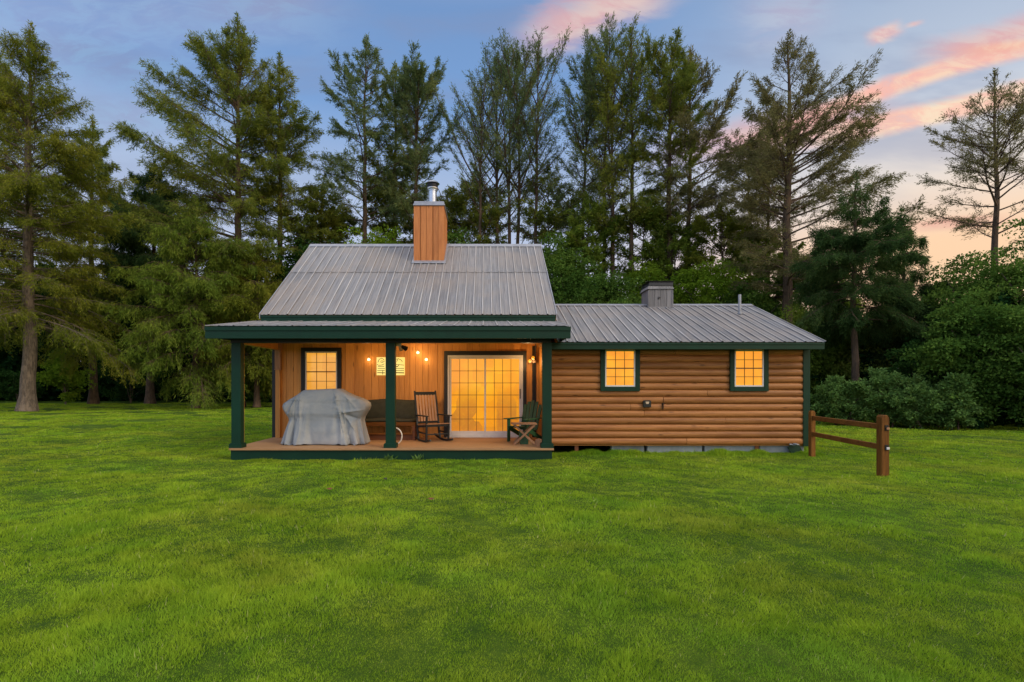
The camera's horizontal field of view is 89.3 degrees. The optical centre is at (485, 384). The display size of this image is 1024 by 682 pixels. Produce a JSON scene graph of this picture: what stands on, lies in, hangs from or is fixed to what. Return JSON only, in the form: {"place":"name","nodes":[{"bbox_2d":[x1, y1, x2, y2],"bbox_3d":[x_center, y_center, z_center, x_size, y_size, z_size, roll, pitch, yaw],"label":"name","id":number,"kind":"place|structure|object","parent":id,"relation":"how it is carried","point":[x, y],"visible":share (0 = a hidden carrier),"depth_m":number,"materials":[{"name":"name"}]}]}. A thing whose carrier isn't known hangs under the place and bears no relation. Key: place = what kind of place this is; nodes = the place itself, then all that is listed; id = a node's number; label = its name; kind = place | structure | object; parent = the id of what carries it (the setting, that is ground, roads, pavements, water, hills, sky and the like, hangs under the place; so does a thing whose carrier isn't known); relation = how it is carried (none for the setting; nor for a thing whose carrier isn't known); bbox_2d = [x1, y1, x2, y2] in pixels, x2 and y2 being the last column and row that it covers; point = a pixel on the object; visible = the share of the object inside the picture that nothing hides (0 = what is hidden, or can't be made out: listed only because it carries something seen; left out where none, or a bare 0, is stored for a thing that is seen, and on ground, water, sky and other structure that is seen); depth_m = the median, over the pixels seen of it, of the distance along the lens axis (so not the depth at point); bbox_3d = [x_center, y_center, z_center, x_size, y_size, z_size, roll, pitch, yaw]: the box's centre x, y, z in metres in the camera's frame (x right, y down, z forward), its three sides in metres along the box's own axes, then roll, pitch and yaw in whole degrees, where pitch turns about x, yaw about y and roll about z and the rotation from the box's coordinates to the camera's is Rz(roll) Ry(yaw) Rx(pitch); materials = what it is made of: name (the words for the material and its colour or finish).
{"place":"outdoors","nodes":[
{"label":"outdoors","id":0,"kind":"place"},
{"bbox_2d":[0,400,1023,681],"bbox_3d":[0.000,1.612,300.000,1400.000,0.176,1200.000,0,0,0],"label":"ground","id":1,"kind":"structure","parent":0,"point":[426,640],"depth_m":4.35,"materials":[{"name":"green plant"}]},
{"bbox_2d":[0,370,47,401],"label":"leafy shrub","id":2,"kind":"object","parent":1,"relation":"on","point":[9,382],"visible":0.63,"depth_m":46.43,"materials":[{"name":"green plant"}]},
{"bbox_2d":[0,48,73,347],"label":"conifer tree","id":3,"kind":"object","parent":1,"relation":"on","point":[16,227],"visible":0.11,"depth_m":40.82,"materials":[{"name":"green plant"}]},
{"bbox_2d":[36,346,97,404],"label":"leafy shrub","id":4,"kind":"object","parent":1,"relation":"on","point":[49,377],"visible":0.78,"depth_m":41.63,"materials":[{"name":"green plant"}]},
{"bbox_2d":[0,20,145,410],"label":"conifer tree","id":5,"kind":"object","parent":1,"relation":"on","point":[24,310],"visible":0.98,"depth_m":31.70,"materials":[{"name":"green plant"}]},
{"bbox_2d":[40,114,137,403],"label":"conifer tree","id":6,"kind":"object","parent":1,"relation":"on","point":[93,393],"visible":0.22,"depth_m":43.74,"materials":[{"name":"green plant"}]},
{"bbox_2d":[84,343,173,402],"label":"leafy shrub","id":7,"kind":"object","parent":1,"relation":"on","point":[124,390],"visible":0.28,"depth_m":46.67,"materials":[{"name":"green plant"}]},
{"bbox_2d":[94,161,199,403],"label":"conifer tree","id":8,"kind":"object","parent":1,"relation":"on","point":[137,254],"visible":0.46,"depth_m":42.42,"materials":[{"name":"green plant"}]},
{"bbox_2d":[102,194,272,410],"bbox_3d":[-20.298,-5.332,36.445,10.448,15.923,10.213,0,0,0],"label":"conifer tree","id":9,"kind":"object","parent":1,"relation":"on","point":[180,276],"visible":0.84,"depth_m":33.95,"materials":[{"name":"green plant"}]},
{"bbox_2d":[174,366,217,402],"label":"leafy shrub","id":10,"kind":"object","parent":1,"relation":"on","point":[200,387],"visible":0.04,"depth_m":45.63,"materials":[{"name":"green plant"}]},
{"bbox_2d":[104,12,300,406],"bbox_3d":[-20.497,-13.188,38.418,13.825,29.662,12.725,0,0,22],"label":"conifer tree","id":11,"kind":"object","parent":1,"relation":"on","point":[224,77],"visible":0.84,"depth_m":37.32,"materials":[{"name":"green plant"}]},
{"bbox_2d":[208,383,248,400],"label":"leafy shrub","id":12,"kind":"object","parent":1,"relation":"on","point":[226,393],"visible":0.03,"depth_m":43.48,"materials":[{"name":"green plant"}]},
{"bbox_2d":[194,242,285,406],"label":"conifer tree","id":13,"kind":"object","parent":1,"relation":"on","point":[256,359],"visible":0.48,"depth_m":35.56,"materials":[{"name":"green plant"}]},
{"bbox_2d":[245,373,271,402],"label":"leafy shrub","id":14,"kind":"object","parent":1,"relation":"on","point":[250,396],"visible":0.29,"depth_m":42.63,"materials":[{"name":"green plant"}]},
{"bbox_2d":[219,50,331,282],"bbox_3d":[-16.114,-12.194,40.039,8.634,27.678,9.487,0,0,0],"label":"conifer tree","id":15,"kind":"object","parent":1,"relation":"on","point":[295,129],"visible":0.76,"depth_m":39.48,"materials":[{"name":"green plant"}]},
{"bbox_2d":[248,235,336,300],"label":"broadleaf tree","id":16,"kind":"object","parent":1,"relation":"on","point":[287,260],"visible":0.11,"depth_m":39.12,"materials":[{"name":"green plant"}]},
{"bbox_2d":[276,186,361,264],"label":"young tree","id":17,"kind":"object","parent":1,"relation":"on","point":[333,221],"visible":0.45,"depth_m":41.76,"materials":[{"name":"green plant"}]},
{"bbox_2d":[302,33,427,242],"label":"conifer tree","id":18,"kind":"object","parent":1,"relation":"on","point":[339,163],"visible":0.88,"depth_m":40.80,"materials":[{"name":"green plant"}]},
{"bbox_2d":[336,224,403,243],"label":"broadleaf tree","id":19,"kind":"object","parent":1,"relation":"on","point":[372,235],"visible":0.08,"depth_m":39.18,"materials":[{"name":"green plant"}]},
{"bbox_2d":[361,176,412,243],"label":"young tree","id":20,"kind":"object","parent":1,"relation":"on","point":[406,229],"visible":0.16,"depth_m":44.01,"materials":[{"name":"green plant"}]},
{"bbox_2d":[384,455,397,459],"bbox_3d":[-1.981,1.510,10.864,0.316,0.151,0.148,0,0,0],"label":"weed","id":21,"kind":"object","parent":1,"relation":"on","point":[386,457],"visible":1,"depth_m":10.88,"materials":[{"name":"green plant"}]},
{"bbox_2d":[350,59,433,240],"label":"conifer tree","id":22,"kind":"object","parent":1,"relation":"on","point":[391,155],"visible":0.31,"depth_m":42.91,"materials":[{"name":"green plant"}]},
{"bbox_2d":[411,454,424,459],"bbox_3d":[-1.411,1.517,10.863,0.254,0.161,0.197,0,0,-38],"label":"weed","id":23,"kind":"object","parent":1,"relation":"on","point":[417,457],"visible":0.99,"depth_m":10.88,"materials":[{"name":"green plant"}]},
{"bbox_2d":[374,40,465,243],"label":"conifer tree","id":24,"kind":"object","parent":1,"relation":"on","point":[414,87],"visible":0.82,"depth_m":40.19,"materials":[{"name":"green plant"}]},
{"bbox_2d":[447,227,477,243],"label":"broadleaf tree","id":25,"kind":"object","parent":1,"relation":"on","point":[453,235],"visible":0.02,"depth_m":39.41,"materials":[{"name":"green plant"}]},
{"bbox_2d":[437,181,492,243],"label":"conifer tree","id":26,"kind":"object","parent":1,"relation":"on","point":[451,205],"visible":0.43,"depth_m":41.34,"materials":[{"name":"green plant"}]},
{"bbox_2d":[446,172,511,243],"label":"young tree","id":27,"kind":"object","parent":1,"relation":"on","point":[485,218],"visible":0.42,"depth_m":40.73,"materials":[{"name":"green plant"}]},
{"bbox_2d":[432,23,570,243],"bbox_3d":[1.360,-12.533,40.127,11.095,28.330,7.795,0,0,0],"label":"conifer tree","id":28,"kind":"object","parent":1,"relation":"on","point":[515,129],"visible":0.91,"depth_m":39.10,"materials":[{"name":"green plant"}]},
{"bbox_2d":[0,261,1023,428],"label":"undergrowth","id":29,"kind":"object","parent":1,"relation":"on","point":[8,363],"visible":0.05,"depth_m":50.85,"materials":[{"name":"green plant"}]},
{"bbox_2d":[204,180,824,460],"bbox_3d":[0.983,-2.322,15.519,13.494,8.045,9.862,0,0,0],"label":"log cabin","id":30,"kind":"object","parent":1,"relation":"on","point":[482,340],"visible":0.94,"depth_m":12.55,"materials":[{"name":"wood"}]},
{"bbox_2d":[301,348,341,390],"bbox_3d":[-4.203,-0.338,13.250,1.022,1.236,0.068,0,0,0],"label":"window","id":31,"kind":"structure","parent":30,"relation":"in","point":[321,368],"depth_m":13.28,"materials":[{"name":"yellow glass"}]},
{"bbox_2d":[281,389,370,445],"bbox_3d":[-3.629,0.713,11.838,1.990,1.260,0.897,0,0,0],"label":"covered grill","id":32,"kind":"object","parent":30,"relation":"on","point":[326,416],"visible":1,"depth_m":11.53,"materials":[{"name":"fabric"}]},
{"bbox_2d":[365,399,418,439],"bbox_3d":[-2.519,0.846,12.840,1.644,0.995,0.620,0,0,0],"label":"porch bench","id":33,"kind":"object","parent":30,"relation":"on","point":[405,414],"visible":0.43,"depth_m":12.93,"materials":[{"name":"brown wood"}]},
{"bbox_2d":[414,391,452,441],"bbox_3d":[-1.266,0.743,12.413,0.705,1.205,0.960,0,0,-32],"label":"rocking chair","id":34,"kind":"object","parent":30,"relation":"on","point":[426,421],"visible":1,"depth_m":12.59,"materials":[{"name":"black wood"}]},
{"bbox_2d":[444,351,526,437],"bbox_3d":[-0.004,0.236,13.237,2.112,2.214,0.094,0,0,0],"label":"sliding door","id":35,"kind":"structure","parent":30,"relation":"in","point":[482,389],"depth_m":13.25,"materials":[{"name":"yellow glass"}]},
{"bbox_2d":[503,400,541,441],"bbox_3d":[0.955,0.880,12.413,0.670,1.016,0.953,0,0,38],"label":"adirondack chair","id":36,"kind":"object","parent":30,"relation":"on","point":[526,414],"visible":0.71,"depth_m":12.51,"materials":[{"name":"green wood"}]},
{"bbox_2d":[511,422,536,444],"bbox_3d":[0.875,1.103,11.750,0.564,0.486,0.380,0,0,0],"label":"side table","id":37,"kind":"object","parent":30,"relation":"on","point":[527,430],"visible":0.96,"depth_m":11.60,"materials":[{"name":"brown wood"}]},
{"bbox_2d":[519,431,528,443],"bbox_3d":[0.875,1.198,11.770,0.229,0.290,0.200,0,0,0],"label":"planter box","id":38,"kind":"object","parent":30,"relation":"on","point":[524,440],"visible":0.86,"depth_m":11.67,"materials":[{"name":"wood"}]},
{"bbox_2d":[600,350,639,390],"bbox_3d":[3.159,-0.340,12.129,0.921,0.971,0.048,0,0,0],"label":"window","id":39,"kind":"structure","parent":30,"relation":"in","point":[619,369],"depth_m":12.13,"materials":[{"name":"yellow glass"}]},
{"bbox_2d":[729,350,768,390],"bbox_3d":[6.182,-0.340,12.129,0.901,0.971,0.048,0,0,0],"label":"window","id":40,"kind":"structure","parent":30,"relation":"in","point":[748,369],"depth_m":12.13,"materials":[{"name":"yellow glass"}]},
{"bbox_2d":[505,161,586,281],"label":"young tree","id":41,"kind":"object","parent":1,"relation":"on","point":[545,214],"visible":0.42,"depth_m":39.64,"materials":[{"name":"green plant"}]},
{"bbox_2d":[538,229,604,303],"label":"broadleaf tree","id":42,"kind":"object","parent":1,"relation":"on","point":[570,279],"visible":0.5,"depth_m":34.08,"materials":[{"name":"green plant"}]},
{"bbox_2d":[552,193,626,297],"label":"young tree","id":43,"kind":"object","parent":1,"relation":"on","point":[576,232],"visible":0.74,"depth_m":36.07,"materials":[{"name":"green plant"}]},
{"bbox_2d":[547,12,655,280],"bbox_3d":[8.492,-12.501,38.473,8.033,28.250,6.405,0,0,17],"label":"conifer tree","id":44,"kind":"object","parent":1,"relation":"on","point":[588,81],"visible":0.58,"depth_m":37.63,"materials":[{"name":"green plant"}]},
{"bbox_2d":[570,269,644,303],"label":"broadleaf tree","id":45,"kind":"object","parent":1,"relation":"on","point":[595,295],"visible":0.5,"depth_m":32.21,"materials":[{"name":"green plant"}]},
{"bbox_2d":[567,12,682,292],"bbox_3d":[9.649,-12.008,36.745,6.640,27.250,7.799,0,0,-37],"label":"conifer tree","id":46,"kind":"object","parent":1,"relation":"on","point":[631,108],"visible":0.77,"depth_m":35.84,"materials":[{"name":"green plant"}]},
{"bbox_2d":[607,187,676,280],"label":"young tree","id":47,"kind":"object","parent":1,"relation":"on","point":[656,211],"visible":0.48,"depth_m":36.08,"materials":[{"name":"green plant"}]},
{"bbox_2d":[624,256,680,301],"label":"broadleaf tree","id":48,"kind":"object","parent":1,"relation":"on","point":[644,273],"visible":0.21,"depth_m":34.40,"materials":[{"name":"green plant"}]},
{"bbox_2d":[643,205,704,292],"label":"young tree","id":49,"kind":"object","parent":1,"relation":"on","point":[682,248],"visible":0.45,"depth_m":35.23,"materials":[{"name":"green plant"}]},
{"bbox_2d":[634,27,714,278],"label":"conifer tree","id":50,"kind":"object","parent":1,"relation":"on","point":[684,80],"visible":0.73,"depth_m":34.88,"materials":[{"name":"green plant"}]},
{"bbox_2d":[646,46,762,251],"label":"conifer tree","id":51,"kind":"object","parent":1,"relation":"on","point":[708,134],"visible":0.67,"depth_m":34.92,"materials":[{"name":"green plant"}]},
{"bbox_2d":[670,258,761,303],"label":"broadleaf tree","id":52,"kind":"object","parent":1,"relation":"on","point":[699,280],"visible":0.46,"depth_m":32.01,"materials":[{"name":"green plant"}]},
{"bbox_2d":[679,202,760,299],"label":"young tree","id":53,"kind":"object","parent":1,"relation":"on","point":[726,228],"visible":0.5,"depth_m":34.35,"materials":[{"name":"green plant"}]},
{"bbox_2d":[710,88,805,294],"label":"conifer tree","id":54,"kind":"object","parent":1,"relation":"on","point":[754,143],"visible":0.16,"depth_m":35.20,"materials":[{"name":"green plant"}]},
{"bbox_2d":[714,277,802,318],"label":"broadleaf tree","id":55,"kind":"object","parent":1,"relation":"on","point":[758,299],"visible":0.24,"depth_m":30.51,"materials":[{"name":"green plant"}]},
{"bbox_2d":[722,223,806,307],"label":"young tree","id":56,"kind":"object","parent":1,"relation":"on","point":[776,280],"visible":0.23,"depth_m":32.39,"materials":[{"name":"green plant"}]},
{"bbox_2d":[771,248,865,325],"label":"young tree","id":57,"kind":"object","parent":1,"relation":"on","point":[774,277],"visible":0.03,"depth_m":30.94,"materials":[{"name":"green plant"}]},
{"bbox_2d":[778,281,865,413],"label":"broadleaf tree","id":58,"kind":"object","parent":1,"relation":"on","point":[818,359],"visible":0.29,"depth_m":25.58,"materials":[{"name":"green plant"}]},
{"bbox_2d":[713,28,935,323],"bbox_3d":[18.589,-9.489,30.295,9.942,22.211,10.459,0,0,20],"label":"conifer tree","id":59,"kind":"object","parent":1,"relation":"on","point":[756,206],"visible":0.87,"depth_m":29.05,"materials":[{"name":"green plant"}]},
{"bbox_2d":[810,374,875,425],"bbox_3d":[13.820,0.655,20.205,2.103,2.191,2.067,0,0,0],"label":"leafy shrub","id":60,"kind":"object","parent":1,"relation":"on","point":[838,400],"visible":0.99,"depth_m":19.91,"materials":[{"name":"green plant"}]},
{"bbox_2d":[808,411,889,476],"bbox_3d":[7.180,1.115,10.382,0.148,1.170,2.700,0,0,7],"label":"rail fence","id":61,"kind":"object","parent":1,"relation":"on","point":[881,444],"visible":0.99,"depth_m":9.55,"materials":[{"name":"brown wood"}]},
{"bbox_2d":[785,166,932,420],"bbox_3d":[16.349,-3.976,22.557,5.688,11.166,5.741,0,0,25],"label":"spruce tree","id":62,"kind":"object","parent":1,"relation":"on","point":[859,249],"visible":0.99,"depth_m":21.92,"materials":[{"name":"green plant"}]},
{"bbox_2d":[827,312,926,380],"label":"broadleaf tree","id":63,"kind":"object","parent":1,"relation":"on","point":[846,365],"visible":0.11,"depth_m":24.14,"materials":[{"name":"green plant"}]},
{"bbox_2d":[852,366,924,426],"bbox_3d":[15.075,0.463,19.698,2.248,2.392,2.482,0,0,-14],"label":"leafy shrub","id":64,"kind":"object","parent":1,"relation":"on","point":[884,387],"visible":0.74,"depth_m":19.18,"materials":[{"name":"green plant"}]},
{"bbox_2d":[860,203,950,375],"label":"spruce tree","id":65,"kind":"object","parent":1,"relation":"on","point":[919,274],"visible":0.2,"depth_m":23.67,"materials":[{"name":"green plant"}]},
{"bbox_2d":[891,380,944,428],"bbox_3d":[15.689,0.842,18.923,1.600,2.095,2.035,0,0,37],"label":"leafy shrub","id":66,"kind":"object","parent":1,"relation":"on","point":[919,397],"visible":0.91,"depth_m":18.43,"materials":[{"name":"green plant"}]},
{"bbox_2d":[884,339,972,425],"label":"broadleaf tree","id":67,"kind":"object","parent":1,"relation":"on","point":[906,368],"visible":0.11,"depth_m":19.79,"materials":[{"name":"green plant"}]},
{"bbox_2d":[926,372,985,429],"bbox_3d":[16.543,0.601,18.590,1.662,2.139,2.310,0,0,12],"label":"leafy shrub","id":68,"kind":"object","parent":1,"relation":"on","point":[961,413],"visible":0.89,"depth_m":17.95,"materials":[{"name":"green plant"}]},
{"bbox_2d":[896,67,1023,279],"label":"conifer tree","id":69,"kind":"object","parent":1,"relation":"on","point":[1013,124],"visible":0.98,"depth_m":29.81,"materials":[{"name":"green plant"}]},
{"bbox_2d":[899,287,1023,427],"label":"broadleaf tree","id":70,"kind":"object","parent":1,"relation":"on","point":[959,334],"visible":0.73,"depth_m":18.15,"materials":[{"name":"green plant"}]},
{"bbox_2d":[909,250,1016,324],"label":"broadleaf tree","id":71,"kind":"object","parent":1,"relation":"on","point":[953,286],"visible":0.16,"depth_m":22.78,"materials":[{"name":"green plant"}]},
{"bbox_2d":[955,218,1023,422],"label":"broadleaf tree","id":72,"kind":"object","parent":1,"relation":"on","point":[1011,277],"visible":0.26,"depth_m":20.89,"materials":[{"name":"green plant"}]},
{"bbox_2d":[978,307,1023,427],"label":"broadleaf tree","id":73,"kind":"object","parent":1,"relation":"on","point":[1018,358],"visible":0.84,"depth_m":17.61,"materials":[{"name":"green plant"}]},
{"bbox_2d":[998,149,1023,245],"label":"conifer tree","id":74,"kind":"object","parent":1,"relation":"on","point":[1015,164],"visible":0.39,"depth_m":31.64,"materials":[{"name":"green plant"}]},
{"bbox_2d":[0,0,1023,370],"label":"sky","id":75,"kind":"structure","parent":0,"point":[936,55],"materials":[{"name":"blue"}]},
{"bbox_2d":[219,447,826,461],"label":"rough grass","id":76,"kind":"structure","parent":0,"point":[716,452],"depth_m":11.85,"materials":[{"name":"green plant"}]},
{"bbox_2d":[535,438,541,445],"bbox_3d":[1.182,1.263,11.420,0.173,0.160,0.120,0,0,0],"label":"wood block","id":77,"kind":"object","parent":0,"point":[538,441],"depth_m":11.36,"materials":[{"name":"brown wood"}]}
]}

